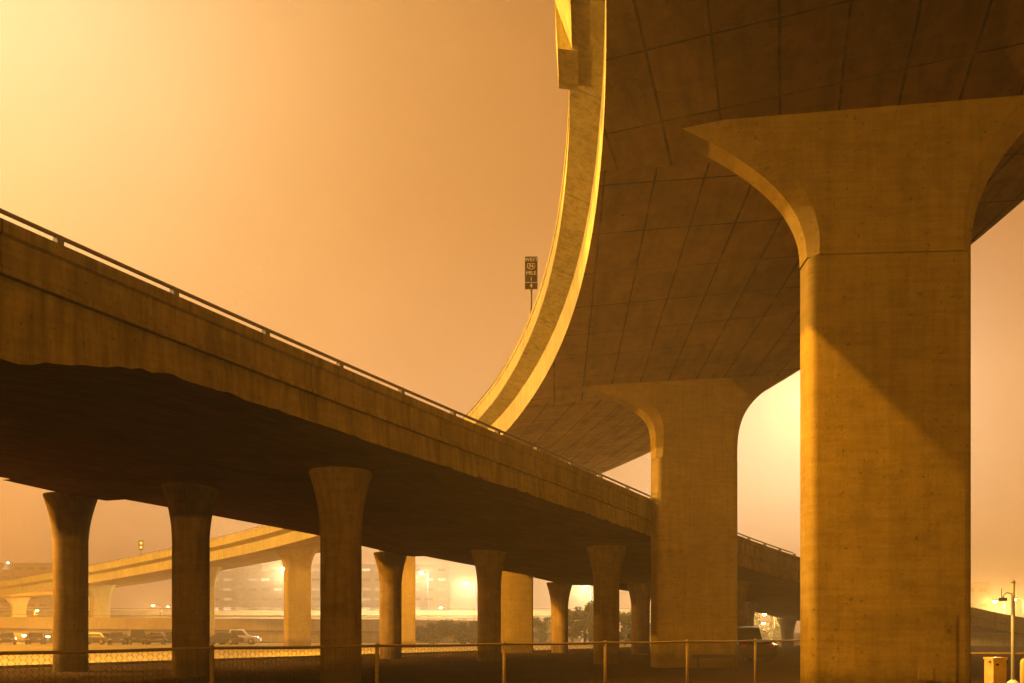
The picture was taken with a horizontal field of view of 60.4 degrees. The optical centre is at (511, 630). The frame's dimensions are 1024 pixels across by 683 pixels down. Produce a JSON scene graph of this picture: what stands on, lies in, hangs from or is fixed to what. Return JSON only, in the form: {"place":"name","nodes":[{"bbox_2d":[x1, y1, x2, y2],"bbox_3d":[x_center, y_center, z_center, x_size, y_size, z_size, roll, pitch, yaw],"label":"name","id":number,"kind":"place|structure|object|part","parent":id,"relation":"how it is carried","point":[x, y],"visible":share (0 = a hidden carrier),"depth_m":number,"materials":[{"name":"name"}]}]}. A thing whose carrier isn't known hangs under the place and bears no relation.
{"place":"outdoors","nodes":[
{"label":"outdoors","id":0,"kind":"place"},
{"bbox_2d":[0,563,52,609],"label":"office tower","id":1,"kind":"structure","parent":0,"point":[22,570],"depth_m":765.00,"materials":[{"name":"grey"}]},
{"bbox_2d":[1,642,799,642],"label":"access road","id":2,"kind":"structure","parent":0,"point":[270,642],"depth_m":121.83,"materials":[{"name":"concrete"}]},
{"bbox_2d":[0,633,1023,682],"bbox_3d":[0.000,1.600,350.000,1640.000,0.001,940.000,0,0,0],"label":"ground","id":3,"kind":"structure","parent":0,"point":[977,668],"depth_m":35.65,"materials":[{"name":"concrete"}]},
{"bbox_2d":[0,649,533,668],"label":"kerb","id":4,"kind":"structure","parent":3,"relation":"on","point":[118,663],"depth_m":46.97,"materials":[{"name":"concrete"}]},
{"bbox_2d":[0,614,580,641],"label":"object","id":5,"kind":"object","parent":3,"relation":"on","point":[269,630],"visible":0.38,"depth_m":127.10,"materials":[{"name":"paint"}]},
{"bbox_2d":[0,643,650,665],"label":"parking lot","id":6,"kind":"structure","parent":3,"relation":"on","point":[119,657],"depth_m":71.94,"materials":[{"name":"grey asphalt"}]},
{"bbox_2d":[0,632,15,644],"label":"parked car","id":7,"kind":"object","parent":6,"relation":"on","point":[7,637],"visible":0.99,"depth_m":102.94,"materials":[{"name":"paint"}]},
{"bbox_2d":[25,632,46,644],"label":"parked car","id":8,"kind":"object","parent":6,"relation":"on","point":[36,637],"visible":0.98,"depth_m":103.88,"materials":[{"name":"paint"}]},
{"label":"windows","id":9,"kind":"part","parent":8,"relation":"part of","materials":[{"name":"black glass"}]},
{"bbox_2d":[88,632,112,644],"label":"parked car","id":10,"kind":"object","parent":6,"relation":"on","point":[100,638],"visible":0.41,"depth_m":103.14,"materials":[{"name":"brown metal"}]},
{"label":"windows","id":11,"kind":"part","parent":10,"relation":"part of","materials":[{"name":"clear glass"}]},
{"bbox_2d":[107,632,125,644],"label":"parked car","id":12,"kind":"object","parent":6,"relation":"on","point":[116,637],"visible":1,"depth_m":101.93,"materials":[{"name":"paint"}]},
{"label":"windows","id":13,"kind":"part","parent":12,"relation":"part of","materials":[{"name":"black glass"}]},
{"bbox_2d":[126,629,147,644],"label":"parked car","id":14,"kind":"object","parent":6,"relation":"on","point":[136,635],"visible":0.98,"depth_m":102.57,"materials":[{"name":"paint"}]},
{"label":"windows","id":15,"kind":"part","parent":14,"relation":"part of","materials":[{"name":"black glass"}]},
{"bbox_2d":[148,632,163,644],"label":"parked car","id":16,"kind":"object","parent":6,"relation":"on","point":[155,636],"visible":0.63,"depth_m":103.27,"materials":[{"name":"brown metal"}]},
{"bbox_2d":[163,632,171,644],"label":"parked car","id":17,"kind":"object","parent":6,"relation":"on","point":[167,637],"visible":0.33,"depth_m":102.52,"materials":[{"name":"paint"}]},
{"bbox_2d":[210,632,243,644],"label":"parked car","id":18,"kind":"object","parent":6,"relation":"on","point":[231,638],"visible":0.72,"depth_m":102.22,"materials":[{"name":"paint"}]},
{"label":"windows","id":19,"kind":"part","parent":18,"relation":"part of","materials":[{"name":"black glass"}]},
{"bbox_2d":[218,629,261,644],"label":"parked car","id":20,"kind":"object","parent":6,"relation":"on","point":[246,636],"visible":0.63,"depth_m":103.82,"materials":[{"name":"white paint"}]},
{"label":"windows","id":21,"kind":"part","parent":20,"relation":"part of","materials":[{"name":"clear glass"}]},
{"bbox_2d":[415,625,433,641],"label":"bush","id":22,"kind":"object","parent":6,"relation":"on","point":[421,632],"visible":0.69,"depth_m":107.52,"materials":[{"name":"green plant"}]},
{"bbox_2d":[419,621,447,643],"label":"bush","id":23,"kind":"object","parent":6,"relation":"on","point":[433,638],"visible":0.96,"depth_m":106.88,"materials":[{"name":"green plant"}]},
{"bbox_2d":[436,620,459,641],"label":"bush","id":24,"kind":"object","parent":6,"relation":"on","point":[448,632],"visible":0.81,"depth_m":107.50,"materials":[{"name":"green plant"}]},
{"bbox_2d":[452,622,476,642],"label":"bush","id":25,"kind":"object","parent":6,"relation":"on","point":[463,632],"visible":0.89,"depth_m":106.48,"materials":[{"name":"green plant"}]},
{"bbox_2d":[460,621,476,643],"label":"bush","id":26,"kind":"object","parent":6,"relation":"on","point":[473,627],"visible":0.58,"depth_m":106.70,"materials":[{"name":"green plant"}]},
{"bbox_2d":[533,616,550,642],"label":"tree","id":27,"kind":"object","parent":6,"relation":"on","point":[542,636],"visible":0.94,"depth_m":111.56,"materials":[{"name":"green plant"}]},
{"bbox_2d":[568,607,586,642],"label":"tree","id":28,"kind":"object","parent":6,"relation":"on","point":[577,625],"visible":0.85,"depth_m":99.26,"materials":[{"name":"green plant"}]},
{"bbox_2d":[619,611,630,644],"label":"tree","id":29,"kind":"object","parent":6,"relation":"on","point":[625,621],"visible":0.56,"depth_m":97.20,"materials":[{"name":"green plant"}]},
{"bbox_2d":[0,608,650,620],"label":"distant viaduct","id":30,"kind":"object","parent":3,"relation":"on","point":[462,615],"visible":0.35,"depth_m":171.10,"materials":[{"name":"paint"}]},
{"bbox_2d":[214,564,450,619],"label":"office block","id":31,"kind":"structure","parent":3,"relation":"on","point":[257,586],"depth_m":785.00,"materials":[{"name":"grey"}]},
{"bbox_2d":[0,639,799,682],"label":"chain link fence","id":32,"kind":"object","parent":3,"relation":"on","point":[211,647],"visible":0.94,"depth_m":16.23,"materials":[{"name":"metal"}]},
{"bbox_2d":[0,0,1023,682],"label":"elevated ramp","id":33,"kind":"structure","parent":3,"relation":"on","point":[762,196],"depth_m":19.26,"materials":[{"name":"concrete"}]},
{"bbox_2d":[139,540,142,549],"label":"mile sign","id":34,"kind":"object","parent":33,"relation":"attached to","point":[140,544],"visible":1,"depth_m":112.63,"materials":[{"name":"metal"}]},
{"bbox_2d":[525,256,537,312],"bbox_3d":[0.774,-13.671,35.589,0.528,2.897,0.157,0,0,0],"label":"mile sign","id":35,"kind":"object","parent":33,"relation":"attached to","point":[531,272],"visible":1,"depth_m":35.53,"materials":[{"name":"metal"}]},
{"bbox_2d":[0,208,1023,682],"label":"overpass","id":36,"kind":"object","parent":3,"relation":"on","point":[118,384],"visible":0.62,"depth_m":27.27,"materials":[{"name":"concrete"}]},
{"bbox_2d":[576,600,592,644],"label":"tree","id":37,"kind":"object","parent":3,"relation":"on","point":[588,608],"visible":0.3,"depth_m":101.80,"materials":[{"name":"green plant"}]},
{"bbox_2d":[583,611,619,641],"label":"tree","id":38,"kind":"object","parent":3,"relation":"on","point":[589,626],"visible":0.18,"depth_m":98.70,"materials":[{"name":"green plant"}]},
{"bbox_2d":[692,655,740,671],"bbox_3d":[8.041,1.268,34.630,1.927,0.685,0.120,0,0,0],"label":"barrier","id":39,"kind":"object","parent":3,"relation":"on","point":[712,656],"visible":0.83,"depth_m":34.57,"materials":[{"name":"metal"}]},
{"bbox_2d":[737,626,776,662],"bbox_3d":[11.840,0.675,45.500,1.990,1.850,5.500,0,0,-2],"label":"utility truck","id":40,"kind":"object","parent":3,"relation":"on","point":[748,632],"visible":0.42,"depth_m":42.95,"materials":[{"name":"paint"}]},
{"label":"windows","id":41,"kind":"part","parent":40,"relation":"part of","materials":[{"name":"black glass"}]},
{"bbox_2d":[754,613,767,638],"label":"conifer","id":42,"kind":"object","parent":3,"relation":"on","point":[757,622],"visible":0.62,"depth_m":117.56,"materials":[{"name":"green plant"}]},
{"bbox_2d":[761,621,773,642],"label":"street lamp","id":43,"kind":"object","parent":3,"relation":"on","point":[763,622],"visible":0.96,"depth_m":107.93,"materials":[{"name":"metal"}]},
{"bbox_2d":[765,616,780,639],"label":"conifer","id":44,"kind":"object","parent":3,"relation":"on","point":[769,628],"visible":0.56,"depth_m":115.46,"materials":[{"name":"green plant"}]},
{"bbox_2d":[971,582,989,610],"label":"plain office","id":45,"kind":"structure","parent":3,"relation":"on","point":[980,595],"depth_m":785.00,"materials":[{"name":"grey concrete"}]},
{"bbox_2d":[983,657,1007,682],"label":"gate pedestal","id":46,"kind":"object","parent":3,"relation":"on","point":[995,669],"visible":1,"depth_m":13.88,"materials":[{"name":"yellow metal"}]},
{"bbox_2d":[971,652,1023,654],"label":"pipe rail fence","id":47,"kind":"object","parent":3,"relation":"on","point":[995,653],"depth_m":24.01,"materials":[{"name":"metal"}]},
{"bbox_2d":[999,580,1018,682],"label":"camera post","id":48,"kind":"object","parent":3,"relation":"on","point":[1012,680],"visible":1,"depth_m":14.57,"materials":[{"name":"grey metal"}]},
{"bbox_2d":[1020,658,1023,682],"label":"bollard","id":49,"kind":"object","parent":3,"relation":"on","point":[1022,671],"visible":1,"depth_m":13.18,"materials":[{"name":"yellow metal"}]},
{"bbox_2d":[0,0,1023,632],"label":"sky","id":50,"kind":"structure","parent":0,"point":[368,185],"materials":[{"name":"orange"}]}
]}

